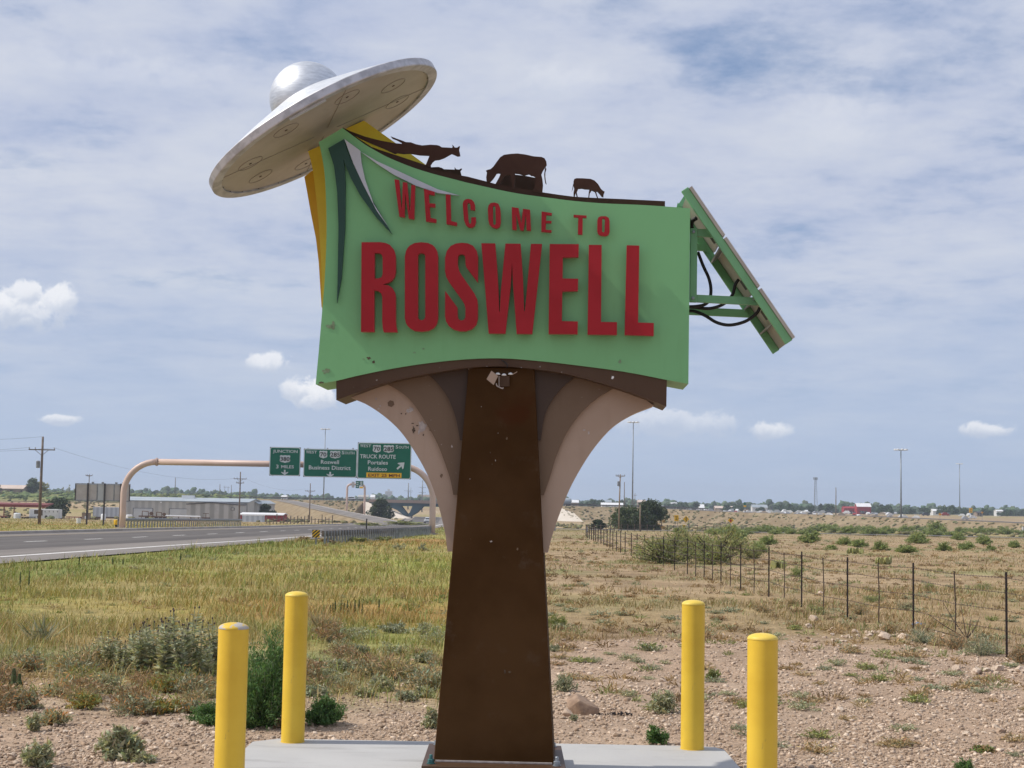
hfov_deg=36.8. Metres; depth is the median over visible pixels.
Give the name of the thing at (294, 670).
bollard
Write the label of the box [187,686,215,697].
meadow weed
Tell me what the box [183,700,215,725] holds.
weed
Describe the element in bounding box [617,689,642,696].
ground tuft
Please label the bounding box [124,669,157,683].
meadow weed
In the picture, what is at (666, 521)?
scrub
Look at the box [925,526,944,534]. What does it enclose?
green shrub
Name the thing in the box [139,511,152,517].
farm implement
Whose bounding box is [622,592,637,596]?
ground tuft
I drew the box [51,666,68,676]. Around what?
meadow weed
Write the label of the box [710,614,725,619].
ground tuft
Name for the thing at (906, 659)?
ground tuft
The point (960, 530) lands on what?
green shrub
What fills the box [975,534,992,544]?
green shrub
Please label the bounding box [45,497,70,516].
tree
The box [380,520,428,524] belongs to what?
weed clump
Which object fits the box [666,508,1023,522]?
overpass road
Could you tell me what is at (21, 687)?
meadow weed
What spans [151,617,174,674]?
thistle
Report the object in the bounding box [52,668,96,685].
meadow weed
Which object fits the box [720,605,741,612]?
ground tuft
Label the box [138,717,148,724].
stone
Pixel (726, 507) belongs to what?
town tree
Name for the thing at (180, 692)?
dry grass tuft
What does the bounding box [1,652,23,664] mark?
meadow weed
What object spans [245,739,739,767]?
pavement
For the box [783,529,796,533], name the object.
green shrub
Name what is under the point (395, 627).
sage bush
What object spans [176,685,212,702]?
meadow weed
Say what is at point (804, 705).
ground tuft
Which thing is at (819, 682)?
ground tuft
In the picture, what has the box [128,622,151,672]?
thistle
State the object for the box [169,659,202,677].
meadow weed
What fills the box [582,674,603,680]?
ground tuft
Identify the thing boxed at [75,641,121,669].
meadow weed
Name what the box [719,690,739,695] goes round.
ground tuft
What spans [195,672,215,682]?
meadow weed
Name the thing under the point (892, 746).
ground tuft
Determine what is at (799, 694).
ground tuft
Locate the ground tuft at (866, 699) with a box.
[852,697,872,701]
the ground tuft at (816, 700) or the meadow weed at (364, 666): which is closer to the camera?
the ground tuft at (816, 700)
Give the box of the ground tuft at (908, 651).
[900,648,930,657]
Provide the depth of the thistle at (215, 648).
16.89 m
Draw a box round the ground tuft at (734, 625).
[721,621,742,628]
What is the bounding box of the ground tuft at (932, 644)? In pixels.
[928,637,946,645]
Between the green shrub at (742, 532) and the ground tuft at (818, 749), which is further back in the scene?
the green shrub at (742, 532)
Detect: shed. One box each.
[186,502,245,518]
[841,506,854,513]
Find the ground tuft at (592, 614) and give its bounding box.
[590,608,613,616]
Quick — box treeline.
[38,486,1022,515]
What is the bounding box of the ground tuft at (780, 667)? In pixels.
[778,664,794,669]
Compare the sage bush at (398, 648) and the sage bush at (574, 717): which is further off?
the sage bush at (398, 648)
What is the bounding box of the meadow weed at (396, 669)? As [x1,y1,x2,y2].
[359,648,423,679]
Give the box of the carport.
[0,502,53,517]
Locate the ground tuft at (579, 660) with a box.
[565,655,594,662]
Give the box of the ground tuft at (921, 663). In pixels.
[915,659,930,664]
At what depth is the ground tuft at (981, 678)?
17.63 m
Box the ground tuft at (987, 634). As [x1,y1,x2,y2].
[980,630,1001,639]
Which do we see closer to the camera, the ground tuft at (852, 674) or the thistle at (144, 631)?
the thistle at (144, 631)
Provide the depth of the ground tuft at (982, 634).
23.98 m
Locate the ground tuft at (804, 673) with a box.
[790,669,814,675]
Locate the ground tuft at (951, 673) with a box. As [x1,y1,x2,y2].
[936,668,965,675]
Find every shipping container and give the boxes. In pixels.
[93,507,118,518]
[242,515,264,521]
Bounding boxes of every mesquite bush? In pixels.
[627,525,694,563]
[669,522,713,553]
[679,520,758,564]
[738,543,763,559]
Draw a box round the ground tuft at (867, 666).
[853,662,878,669]
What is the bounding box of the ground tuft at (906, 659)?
[895,654,922,663]
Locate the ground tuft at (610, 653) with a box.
[603,651,616,654]
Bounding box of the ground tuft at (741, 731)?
[731,725,746,734]
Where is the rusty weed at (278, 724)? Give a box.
[274,718,281,727]
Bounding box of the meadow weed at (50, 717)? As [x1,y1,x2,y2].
[39,706,74,725]
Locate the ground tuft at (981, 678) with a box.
[970,674,994,680]
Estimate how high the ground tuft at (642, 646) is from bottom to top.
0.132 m
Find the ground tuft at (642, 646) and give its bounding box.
[629,640,666,650]
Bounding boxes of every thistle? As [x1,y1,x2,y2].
[91,634,106,664]
[99,631,118,669]
[112,636,127,672]
[119,647,130,674]
[125,624,143,670]
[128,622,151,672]
[129,635,147,674]
[133,618,152,652]
[141,621,169,673]
[148,624,159,661]
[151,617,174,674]
[157,610,177,647]
[161,608,191,671]
[170,618,194,667]
[171,632,189,676]
[177,606,202,648]
[181,620,205,666]
[192,634,204,671]
[199,617,217,672]
[201,639,215,676]
[205,629,217,659]
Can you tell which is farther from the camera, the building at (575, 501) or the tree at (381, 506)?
the building at (575, 501)
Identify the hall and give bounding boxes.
[750,504,767,511]
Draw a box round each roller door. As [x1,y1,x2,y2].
[133,508,152,517]
[169,508,186,517]
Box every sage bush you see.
[306,683,332,696]
[327,658,359,673]
[343,642,373,655]
[344,625,379,638]
[353,686,377,696]
[367,672,399,691]
[376,641,408,655]
[377,620,411,633]
[394,666,422,680]
[394,689,418,701]
[408,621,442,634]
[410,685,436,697]
[411,649,437,663]
[552,671,577,691]
[569,713,577,720]
[894,599,915,609]
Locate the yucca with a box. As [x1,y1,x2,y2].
[16,612,68,642]
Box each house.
[0,485,28,492]
[994,510,1002,515]
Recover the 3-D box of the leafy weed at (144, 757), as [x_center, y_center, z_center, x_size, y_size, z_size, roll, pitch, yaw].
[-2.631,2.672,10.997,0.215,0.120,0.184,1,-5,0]
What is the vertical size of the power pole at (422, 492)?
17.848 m
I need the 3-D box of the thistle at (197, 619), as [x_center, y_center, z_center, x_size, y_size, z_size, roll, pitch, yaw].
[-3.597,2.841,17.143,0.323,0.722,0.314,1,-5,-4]
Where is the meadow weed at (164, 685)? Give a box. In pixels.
[143,672,178,693]
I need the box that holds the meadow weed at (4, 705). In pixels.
[0,682,30,712]
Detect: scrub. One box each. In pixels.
[0,497,1023,536]
[286,499,1022,530]
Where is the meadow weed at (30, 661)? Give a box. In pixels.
[12,650,45,671]
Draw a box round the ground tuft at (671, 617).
[660,614,679,620]
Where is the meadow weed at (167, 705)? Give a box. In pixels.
[143,692,184,714]
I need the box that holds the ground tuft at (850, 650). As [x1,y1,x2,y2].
[839,644,867,653]
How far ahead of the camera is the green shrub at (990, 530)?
393.45 m
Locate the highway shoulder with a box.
[0,517,443,562]
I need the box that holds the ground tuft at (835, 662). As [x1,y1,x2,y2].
[823,657,849,665]
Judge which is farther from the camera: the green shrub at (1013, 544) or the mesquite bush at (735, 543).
the green shrub at (1013, 544)
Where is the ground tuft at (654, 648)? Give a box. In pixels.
[637,640,663,650]
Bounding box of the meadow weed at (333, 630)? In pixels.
[310,618,349,642]
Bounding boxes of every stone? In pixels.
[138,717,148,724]
[169,723,178,727]
[562,709,571,716]
[808,615,818,620]
[836,706,843,711]
[878,631,890,639]
[898,633,907,638]
[952,665,960,670]
[971,667,981,673]
[991,665,1003,670]
[996,727,1005,732]
[1015,665,1023,671]
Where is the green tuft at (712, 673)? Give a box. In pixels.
[704,669,721,678]
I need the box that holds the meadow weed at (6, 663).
[0,659,29,673]
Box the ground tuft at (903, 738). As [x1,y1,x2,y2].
[875,735,919,746]
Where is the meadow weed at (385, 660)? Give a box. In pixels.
[370,655,407,673]
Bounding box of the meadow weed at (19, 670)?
[0,662,27,676]
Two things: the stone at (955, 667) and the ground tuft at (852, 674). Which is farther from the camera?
the stone at (955, 667)
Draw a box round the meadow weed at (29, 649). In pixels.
[5,645,50,668]
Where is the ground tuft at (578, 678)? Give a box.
[561,672,589,679]
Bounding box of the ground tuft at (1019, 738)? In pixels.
[998,731,1023,741]
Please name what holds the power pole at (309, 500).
on the ground at (578, 614)
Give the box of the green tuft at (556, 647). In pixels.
[550,643,560,651]
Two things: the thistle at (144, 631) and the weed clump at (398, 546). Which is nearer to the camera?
the thistle at (144, 631)
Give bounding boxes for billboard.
[74,482,130,524]
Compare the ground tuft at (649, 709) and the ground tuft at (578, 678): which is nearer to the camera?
the ground tuft at (649, 709)
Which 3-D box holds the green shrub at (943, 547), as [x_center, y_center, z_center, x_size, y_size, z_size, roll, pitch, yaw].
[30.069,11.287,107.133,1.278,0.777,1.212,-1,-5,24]
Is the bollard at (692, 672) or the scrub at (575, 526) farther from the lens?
the scrub at (575, 526)
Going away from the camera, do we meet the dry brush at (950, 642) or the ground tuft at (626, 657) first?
the ground tuft at (626, 657)
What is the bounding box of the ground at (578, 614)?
[0,494,1023,767]
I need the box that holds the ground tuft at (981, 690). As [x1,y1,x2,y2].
[968,685,992,692]
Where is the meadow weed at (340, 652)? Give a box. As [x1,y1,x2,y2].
[318,642,358,658]
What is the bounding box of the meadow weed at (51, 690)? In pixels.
[37,672,74,696]
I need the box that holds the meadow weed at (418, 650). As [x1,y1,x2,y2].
[401,644,430,654]
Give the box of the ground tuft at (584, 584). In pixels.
[577,581,589,585]
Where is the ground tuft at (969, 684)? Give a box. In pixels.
[947,678,979,688]
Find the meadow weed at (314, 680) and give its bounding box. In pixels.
[306,674,333,687]
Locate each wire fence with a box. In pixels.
[586,524,751,534]
[586,526,1023,656]
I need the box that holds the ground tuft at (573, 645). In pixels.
[558,641,579,649]
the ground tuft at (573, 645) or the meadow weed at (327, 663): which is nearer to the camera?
the meadow weed at (327, 663)
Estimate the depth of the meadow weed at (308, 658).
17.13 m
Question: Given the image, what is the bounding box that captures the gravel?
[0,621,1023,767]
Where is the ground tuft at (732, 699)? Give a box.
[722,696,745,701]
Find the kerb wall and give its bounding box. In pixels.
[0,518,405,533]
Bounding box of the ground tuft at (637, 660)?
[630,657,645,662]
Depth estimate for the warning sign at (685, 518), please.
267.01 m
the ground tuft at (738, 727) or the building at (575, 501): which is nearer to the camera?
the ground tuft at (738, 727)
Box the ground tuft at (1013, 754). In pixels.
[1004,750,1023,756]
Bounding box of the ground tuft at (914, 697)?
[902,692,932,702]
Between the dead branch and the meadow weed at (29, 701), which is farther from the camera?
the dead branch
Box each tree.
[26,478,42,492]
[38,482,49,491]
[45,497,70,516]
[259,503,276,512]
[366,497,394,518]
[585,499,600,506]
[590,519,605,528]
[608,505,638,529]
[630,498,669,529]
[659,517,665,529]
[682,502,699,509]
[722,504,735,510]
[735,505,743,510]
[773,503,783,510]
[786,503,797,511]
[806,505,814,511]
[817,503,822,510]
[822,504,833,511]
[871,505,875,511]
[875,507,884,512]
[878,504,893,512]
[907,508,915,513]
[919,507,930,513]
[940,506,950,512]
[947,505,959,513]
[980,508,988,515]
[1007,509,1018,515]
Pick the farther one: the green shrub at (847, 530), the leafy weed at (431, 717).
the green shrub at (847, 530)
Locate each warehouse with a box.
[126,495,260,517]
[254,500,275,512]
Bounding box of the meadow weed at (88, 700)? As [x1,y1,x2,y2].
[64,691,103,709]
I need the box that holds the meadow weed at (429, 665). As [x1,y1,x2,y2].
[400,661,441,685]
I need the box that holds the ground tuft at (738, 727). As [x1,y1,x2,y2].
[730,721,745,729]
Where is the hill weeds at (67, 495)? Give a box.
[0,490,263,500]
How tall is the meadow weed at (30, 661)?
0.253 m
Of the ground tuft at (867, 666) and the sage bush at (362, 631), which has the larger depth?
the sage bush at (362, 631)
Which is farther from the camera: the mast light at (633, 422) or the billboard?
the mast light at (633, 422)
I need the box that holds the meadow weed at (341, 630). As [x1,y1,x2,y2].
[330,622,366,642]
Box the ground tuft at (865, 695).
[855,692,872,697]
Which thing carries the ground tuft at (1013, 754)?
on the ground at (578, 614)
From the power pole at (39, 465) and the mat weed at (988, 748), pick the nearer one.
the mat weed at (988, 748)
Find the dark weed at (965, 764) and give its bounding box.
[952,757,973,767]
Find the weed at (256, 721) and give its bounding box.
[246,711,264,728]
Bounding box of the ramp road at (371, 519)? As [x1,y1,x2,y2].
[276,500,397,524]
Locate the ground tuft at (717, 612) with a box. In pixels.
[706,609,724,613]
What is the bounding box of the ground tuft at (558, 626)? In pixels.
[553,620,578,630]
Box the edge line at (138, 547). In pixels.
[0,524,441,556]
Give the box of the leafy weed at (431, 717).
[420,706,437,728]
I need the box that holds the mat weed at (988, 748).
[969,744,997,753]
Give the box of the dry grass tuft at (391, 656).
[371,651,404,667]
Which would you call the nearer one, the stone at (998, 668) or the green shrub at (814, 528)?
the stone at (998, 668)
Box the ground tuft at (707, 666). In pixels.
[705,661,715,668]
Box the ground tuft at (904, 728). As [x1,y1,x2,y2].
[886,723,920,731]
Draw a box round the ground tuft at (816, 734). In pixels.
[795,727,839,739]
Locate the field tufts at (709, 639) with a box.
[0,536,1023,710]
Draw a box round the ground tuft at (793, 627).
[786,624,804,629]
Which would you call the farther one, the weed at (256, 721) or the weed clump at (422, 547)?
the weed clump at (422, 547)
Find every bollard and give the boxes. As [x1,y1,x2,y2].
[214,622,248,767]
[281,591,308,743]
[680,600,704,750]
[747,633,777,767]
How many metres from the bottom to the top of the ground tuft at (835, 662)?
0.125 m
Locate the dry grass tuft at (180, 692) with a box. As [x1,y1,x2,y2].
[165,672,215,694]
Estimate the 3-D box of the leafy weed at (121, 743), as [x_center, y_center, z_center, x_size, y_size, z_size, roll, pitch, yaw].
[-2.849,2.598,11.180,0.408,0.285,0.436,1,-5,0]
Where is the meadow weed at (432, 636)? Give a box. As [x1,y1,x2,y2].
[411,627,444,644]
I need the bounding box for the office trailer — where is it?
[26,509,61,518]
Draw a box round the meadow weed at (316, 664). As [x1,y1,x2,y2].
[306,660,335,685]
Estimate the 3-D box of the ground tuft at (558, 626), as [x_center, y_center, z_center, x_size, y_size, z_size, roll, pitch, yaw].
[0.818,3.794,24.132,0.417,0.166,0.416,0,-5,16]
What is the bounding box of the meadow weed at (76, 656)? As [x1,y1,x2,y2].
[43,642,110,672]
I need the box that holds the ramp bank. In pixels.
[269,500,396,523]
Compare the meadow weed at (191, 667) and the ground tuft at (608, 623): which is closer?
the meadow weed at (191, 667)
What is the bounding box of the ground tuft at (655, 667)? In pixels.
[641,661,662,669]
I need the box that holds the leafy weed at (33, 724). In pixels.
[25,711,44,731]
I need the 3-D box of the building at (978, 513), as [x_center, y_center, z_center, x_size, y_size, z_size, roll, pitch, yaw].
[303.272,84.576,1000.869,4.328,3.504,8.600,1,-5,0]
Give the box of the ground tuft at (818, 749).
[797,737,837,754]
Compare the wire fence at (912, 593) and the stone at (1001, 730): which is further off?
the wire fence at (912, 593)
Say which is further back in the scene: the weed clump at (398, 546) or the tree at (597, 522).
the tree at (597, 522)
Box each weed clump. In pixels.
[294,536,310,540]
[318,537,339,543]
[346,537,370,541]
[354,522,386,525]
[375,536,391,540]
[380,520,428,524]
[391,542,405,549]
[418,543,426,550]
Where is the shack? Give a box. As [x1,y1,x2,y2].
[240,512,287,521]
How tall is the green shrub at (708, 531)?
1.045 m
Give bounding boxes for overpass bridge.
[369,499,438,517]
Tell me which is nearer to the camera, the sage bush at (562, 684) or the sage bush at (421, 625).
the sage bush at (562, 684)
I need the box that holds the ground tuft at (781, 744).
[778,739,789,748]
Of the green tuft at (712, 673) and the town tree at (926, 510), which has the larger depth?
the town tree at (926, 510)
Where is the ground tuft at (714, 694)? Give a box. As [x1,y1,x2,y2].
[708,691,721,696]
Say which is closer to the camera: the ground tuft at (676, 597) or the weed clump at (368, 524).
the ground tuft at (676, 597)
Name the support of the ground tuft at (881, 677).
on the ground at (578, 614)
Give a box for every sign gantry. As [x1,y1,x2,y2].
[116,442,437,534]
[346,481,365,513]
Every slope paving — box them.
[365,502,413,518]
[557,509,582,521]
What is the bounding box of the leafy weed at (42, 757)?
[20,737,55,767]
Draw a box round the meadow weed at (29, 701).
[4,688,46,709]
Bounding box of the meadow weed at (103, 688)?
[55,676,115,696]
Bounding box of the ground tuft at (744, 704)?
[734,699,746,708]
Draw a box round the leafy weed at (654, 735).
[645,724,669,744]
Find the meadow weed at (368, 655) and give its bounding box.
[340,646,381,671]
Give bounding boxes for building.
[358,495,368,498]
[565,500,578,505]
[600,502,622,506]
[714,506,732,510]
[930,509,946,515]
[973,511,982,516]
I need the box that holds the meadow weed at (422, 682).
[398,663,441,689]
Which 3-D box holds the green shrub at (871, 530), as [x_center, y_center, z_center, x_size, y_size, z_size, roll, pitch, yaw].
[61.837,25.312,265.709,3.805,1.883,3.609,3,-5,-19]
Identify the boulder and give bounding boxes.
[567,694,598,714]
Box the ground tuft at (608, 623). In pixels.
[599,619,618,625]
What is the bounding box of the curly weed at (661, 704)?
[647,689,680,713]
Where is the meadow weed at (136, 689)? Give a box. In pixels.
[102,679,155,711]
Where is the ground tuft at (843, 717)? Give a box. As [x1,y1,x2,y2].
[838,714,856,719]
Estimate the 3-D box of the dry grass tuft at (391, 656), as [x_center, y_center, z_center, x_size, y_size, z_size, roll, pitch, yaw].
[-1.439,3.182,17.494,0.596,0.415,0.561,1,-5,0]
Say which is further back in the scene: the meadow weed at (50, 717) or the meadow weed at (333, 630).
the meadow weed at (333, 630)
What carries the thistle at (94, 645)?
on the ground at (578, 614)
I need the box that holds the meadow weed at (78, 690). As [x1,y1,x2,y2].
[53,677,108,702]
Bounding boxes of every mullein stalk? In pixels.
[11,668,17,688]
[17,674,21,690]
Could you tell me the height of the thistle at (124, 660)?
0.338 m
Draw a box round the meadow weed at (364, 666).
[353,658,383,675]
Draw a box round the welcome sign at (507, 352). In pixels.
[209,58,794,767]
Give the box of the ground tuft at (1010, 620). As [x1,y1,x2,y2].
[1000,618,1019,621]
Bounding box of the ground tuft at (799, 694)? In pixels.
[790,690,810,698]
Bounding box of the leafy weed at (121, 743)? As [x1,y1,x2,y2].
[92,723,146,761]
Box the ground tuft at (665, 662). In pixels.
[658,659,672,663]
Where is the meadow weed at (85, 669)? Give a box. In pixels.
[51,661,114,681]
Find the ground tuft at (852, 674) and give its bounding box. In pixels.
[840,672,861,676]
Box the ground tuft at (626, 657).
[617,652,639,659]
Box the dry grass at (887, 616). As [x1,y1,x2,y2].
[545,528,1023,757]
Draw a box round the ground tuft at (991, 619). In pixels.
[985,615,1001,620]
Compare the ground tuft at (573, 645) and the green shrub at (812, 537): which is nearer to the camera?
the ground tuft at (573, 645)
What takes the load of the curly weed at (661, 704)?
on the ground at (578, 614)
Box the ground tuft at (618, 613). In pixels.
[614,611,627,614]
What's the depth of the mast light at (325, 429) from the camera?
778.37 m
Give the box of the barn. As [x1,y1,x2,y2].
[854,503,870,513]
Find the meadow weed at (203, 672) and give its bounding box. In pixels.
[190,656,216,678]
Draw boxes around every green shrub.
[704,528,723,534]
[720,524,740,530]
[729,527,746,538]
[744,529,754,534]
[751,526,763,532]
[751,540,770,552]
[755,524,773,531]
[757,534,778,544]
[767,529,781,533]
[775,526,792,531]
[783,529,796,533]
[789,565,804,575]
[795,530,808,534]
[797,530,820,542]
[807,525,820,530]
[815,523,827,530]
[822,524,840,531]
[825,544,839,548]
[835,536,851,544]
[839,524,859,533]
[848,538,869,546]
[854,525,866,530]
[859,525,880,533]
[871,540,890,550]
[876,527,889,533]
[880,526,893,532]
[886,527,900,533]
[894,544,919,552]
[899,525,914,531]
[904,530,930,543]
[913,524,927,530]
[922,520,949,532]
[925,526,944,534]
[935,541,952,550]
[942,531,959,535]
[950,531,966,539]
[953,527,968,534]
[957,541,975,549]
[970,526,989,533]
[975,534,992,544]
[985,527,997,532]
[985,544,997,550]
[996,526,1013,534]
[1006,540,1021,547]
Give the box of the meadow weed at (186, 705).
[175,697,203,713]
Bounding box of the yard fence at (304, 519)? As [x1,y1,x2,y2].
[266,514,332,523]
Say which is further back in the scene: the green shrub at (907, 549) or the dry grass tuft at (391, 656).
the green shrub at (907, 549)
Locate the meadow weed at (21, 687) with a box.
[0,675,32,702]
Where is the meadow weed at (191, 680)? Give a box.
[168,668,216,694]
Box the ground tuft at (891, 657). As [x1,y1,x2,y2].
[882,655,899,658]
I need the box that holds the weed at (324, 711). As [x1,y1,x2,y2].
[305,692,347,725]
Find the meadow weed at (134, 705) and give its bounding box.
[104,690,163,716]
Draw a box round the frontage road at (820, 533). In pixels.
[556,528,1023,537]
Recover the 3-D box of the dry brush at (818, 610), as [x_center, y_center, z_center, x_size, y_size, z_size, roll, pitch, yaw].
[5.852,4.346,29.675,0.510,0.242,0.474,3,-5,-18]
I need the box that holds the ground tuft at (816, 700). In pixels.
[804,695,826,702]
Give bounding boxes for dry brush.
[749,601,776,611]
[779,596,800,605]
[801,604,826,614]
[844,601,874,614]
[859,595,884,601]
[876,618,902,632]
[904,625,942,643]
[923,583,937,589]
[936,624,967,649]
[961,634,1002,655]
[973,581,995,589]
[1008,640,1023,663]
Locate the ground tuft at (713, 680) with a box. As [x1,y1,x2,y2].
[704,674,726,682]
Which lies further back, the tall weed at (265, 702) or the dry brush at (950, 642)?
the dry brush at (950, 642)
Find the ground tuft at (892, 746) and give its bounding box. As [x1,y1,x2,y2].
[873,738,914,747]
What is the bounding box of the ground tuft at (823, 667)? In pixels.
[814,663,835,669]
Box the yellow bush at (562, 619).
[548,612,567,628]
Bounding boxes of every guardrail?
[117,518,241,527]
[208,496,368,500]
[321,526,430,543]
[563,504,707,510]
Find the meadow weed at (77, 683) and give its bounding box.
[54,676,102,696]
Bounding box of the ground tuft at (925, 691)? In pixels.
[903,685,933,697]
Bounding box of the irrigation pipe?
[162,515,200,518]
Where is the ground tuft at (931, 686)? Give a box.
[920,681,952,690]
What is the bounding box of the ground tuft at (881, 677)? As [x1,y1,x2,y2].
[866,672,895,681]
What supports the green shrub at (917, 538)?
on the ground at (578, 614)
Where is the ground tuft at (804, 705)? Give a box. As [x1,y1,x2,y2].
[786,699,820,710]
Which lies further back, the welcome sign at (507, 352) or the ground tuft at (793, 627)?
the ground tuft at (793, 627)
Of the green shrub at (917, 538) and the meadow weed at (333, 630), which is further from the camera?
the green shrub at (917, 538)
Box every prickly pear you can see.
[770,560,786,568]
[846,547,863,553]
[875,557,891,563]
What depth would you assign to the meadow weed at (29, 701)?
13.64 m
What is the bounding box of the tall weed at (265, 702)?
[246,623,306,729]
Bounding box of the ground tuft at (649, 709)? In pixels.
[638,703,650,710]
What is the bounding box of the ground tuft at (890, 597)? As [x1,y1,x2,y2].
[886,595,900,598]
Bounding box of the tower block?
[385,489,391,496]
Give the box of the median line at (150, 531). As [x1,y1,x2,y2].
[22,525,341,535]
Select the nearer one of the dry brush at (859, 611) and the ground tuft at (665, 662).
the ground tuft at (665, 662)
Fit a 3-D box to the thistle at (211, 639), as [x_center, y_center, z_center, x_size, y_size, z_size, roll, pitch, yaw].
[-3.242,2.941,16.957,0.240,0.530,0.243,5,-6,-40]
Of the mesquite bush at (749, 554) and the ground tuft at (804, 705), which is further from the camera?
the mesquite bush at (749, 554)
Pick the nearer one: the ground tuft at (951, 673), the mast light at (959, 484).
the ground tuft at (951, 673)
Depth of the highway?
106.99 m
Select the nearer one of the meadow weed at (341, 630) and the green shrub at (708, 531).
the meadow weed at (341, 630)
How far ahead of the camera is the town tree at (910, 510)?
1036.38 m
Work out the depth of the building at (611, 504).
947.91 m
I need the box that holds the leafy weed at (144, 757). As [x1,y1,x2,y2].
[130,749,158,763]
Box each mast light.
[321,428,329,499]
[627,421,639,506]
[894,449,907,517]
[956,463,962,510]
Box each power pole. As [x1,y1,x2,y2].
[29,437,54,523]
[234,472,243,521]
[305,483,312,520]
[419,480,425,511]
[617,474,624,530]
[639,505,651,529]
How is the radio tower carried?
on the ground at (578, 614)
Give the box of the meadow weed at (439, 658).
[428,652,442,665]
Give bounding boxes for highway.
[0,517,439,549]
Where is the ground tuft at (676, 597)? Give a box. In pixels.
[666,594,684,600]
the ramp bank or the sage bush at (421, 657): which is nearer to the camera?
the sage bush at (421, 657)
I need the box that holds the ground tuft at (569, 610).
[562,606,579,611]
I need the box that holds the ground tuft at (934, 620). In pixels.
[925,619,943,626]
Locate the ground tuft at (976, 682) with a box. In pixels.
[962,677,986,686]
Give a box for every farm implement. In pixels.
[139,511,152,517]
[153,512,166,517]
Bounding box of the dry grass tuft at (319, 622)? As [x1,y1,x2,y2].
[308,604,347,631]
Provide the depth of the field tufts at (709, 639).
28.93 m
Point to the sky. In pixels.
(863, 160)
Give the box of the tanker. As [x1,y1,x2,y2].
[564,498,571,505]
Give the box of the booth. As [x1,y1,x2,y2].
[82,513,90,519]
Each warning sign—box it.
[674,515,678,527]
[683,516,688,530]
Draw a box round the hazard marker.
[312,530,319,543]
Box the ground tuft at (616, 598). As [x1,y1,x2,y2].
[604,596,621,603]
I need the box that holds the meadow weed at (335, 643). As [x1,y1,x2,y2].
[328,637,357,649]
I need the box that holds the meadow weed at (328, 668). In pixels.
[307,659,352,683]
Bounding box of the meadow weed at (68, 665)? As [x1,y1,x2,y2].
[49,652,107,675]
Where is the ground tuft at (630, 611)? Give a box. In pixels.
[617,606,640,614]
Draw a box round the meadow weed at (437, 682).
[425,675,440,688]
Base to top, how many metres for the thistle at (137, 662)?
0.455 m
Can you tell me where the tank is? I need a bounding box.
[13,512,20,517]
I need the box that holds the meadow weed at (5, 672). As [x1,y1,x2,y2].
[0,658,37,688]
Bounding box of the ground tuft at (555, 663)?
[550,661,570,665]
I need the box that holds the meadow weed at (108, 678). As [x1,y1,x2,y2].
[82,670,128,691]
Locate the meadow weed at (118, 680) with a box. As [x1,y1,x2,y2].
[90,666,137,693]
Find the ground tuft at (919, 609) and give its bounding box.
[906,607,929,611]
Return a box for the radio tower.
[813,477,817,510]
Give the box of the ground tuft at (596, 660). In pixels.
[585,655,602,662]
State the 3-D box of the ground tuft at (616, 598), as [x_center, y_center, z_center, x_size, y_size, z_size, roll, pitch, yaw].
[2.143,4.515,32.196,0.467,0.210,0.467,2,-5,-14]
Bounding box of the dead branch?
[924,601,979,638]
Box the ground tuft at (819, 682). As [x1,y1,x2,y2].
[811,680,827,684]
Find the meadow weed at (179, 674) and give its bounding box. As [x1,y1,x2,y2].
[150,660,213,688]
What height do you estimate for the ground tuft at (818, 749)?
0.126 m
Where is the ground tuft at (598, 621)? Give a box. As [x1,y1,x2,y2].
[593,618,616,623]
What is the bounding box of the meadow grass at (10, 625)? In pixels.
[0,518,451,722]
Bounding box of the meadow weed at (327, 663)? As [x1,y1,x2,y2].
[309,657,346,672]
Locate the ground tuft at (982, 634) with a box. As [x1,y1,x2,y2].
[970,629,996,638]
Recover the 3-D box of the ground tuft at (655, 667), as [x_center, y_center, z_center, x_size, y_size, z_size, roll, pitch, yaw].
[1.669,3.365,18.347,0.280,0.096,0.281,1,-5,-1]
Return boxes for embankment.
[258,499,368,513]
[562,506,1023,531]
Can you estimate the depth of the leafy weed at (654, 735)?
12.33 m
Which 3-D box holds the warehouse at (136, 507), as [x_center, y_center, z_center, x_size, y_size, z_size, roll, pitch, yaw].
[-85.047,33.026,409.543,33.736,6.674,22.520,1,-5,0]
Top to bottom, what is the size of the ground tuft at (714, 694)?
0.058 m
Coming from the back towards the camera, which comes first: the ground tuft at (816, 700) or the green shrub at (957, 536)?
the green shrub at (957, 536)
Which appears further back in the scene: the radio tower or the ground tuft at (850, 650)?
the radio tower
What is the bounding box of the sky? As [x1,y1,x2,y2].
[0,0,1023,508]
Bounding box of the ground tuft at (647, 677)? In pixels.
[641,676,656,679]
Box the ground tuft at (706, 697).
[704,693,712,700]
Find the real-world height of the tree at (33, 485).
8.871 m
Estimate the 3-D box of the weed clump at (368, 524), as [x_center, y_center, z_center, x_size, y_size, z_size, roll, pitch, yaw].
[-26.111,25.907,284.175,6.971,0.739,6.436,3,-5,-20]
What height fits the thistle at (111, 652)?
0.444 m
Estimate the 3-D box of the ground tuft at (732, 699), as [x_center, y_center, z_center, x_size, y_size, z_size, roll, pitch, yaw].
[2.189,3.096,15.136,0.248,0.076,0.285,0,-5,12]
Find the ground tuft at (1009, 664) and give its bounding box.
[1001,661,1022,666]
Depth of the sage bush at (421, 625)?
22.70 m
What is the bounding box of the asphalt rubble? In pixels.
[598,711,639,715]
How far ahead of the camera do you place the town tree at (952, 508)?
1018.81 m
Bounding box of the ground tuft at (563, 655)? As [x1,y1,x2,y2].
[550,653,570,658]
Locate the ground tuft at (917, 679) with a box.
[910,675,925,681]
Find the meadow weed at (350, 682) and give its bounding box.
[335,676,363,690]
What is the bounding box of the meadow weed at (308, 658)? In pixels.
[307,657,320,667]

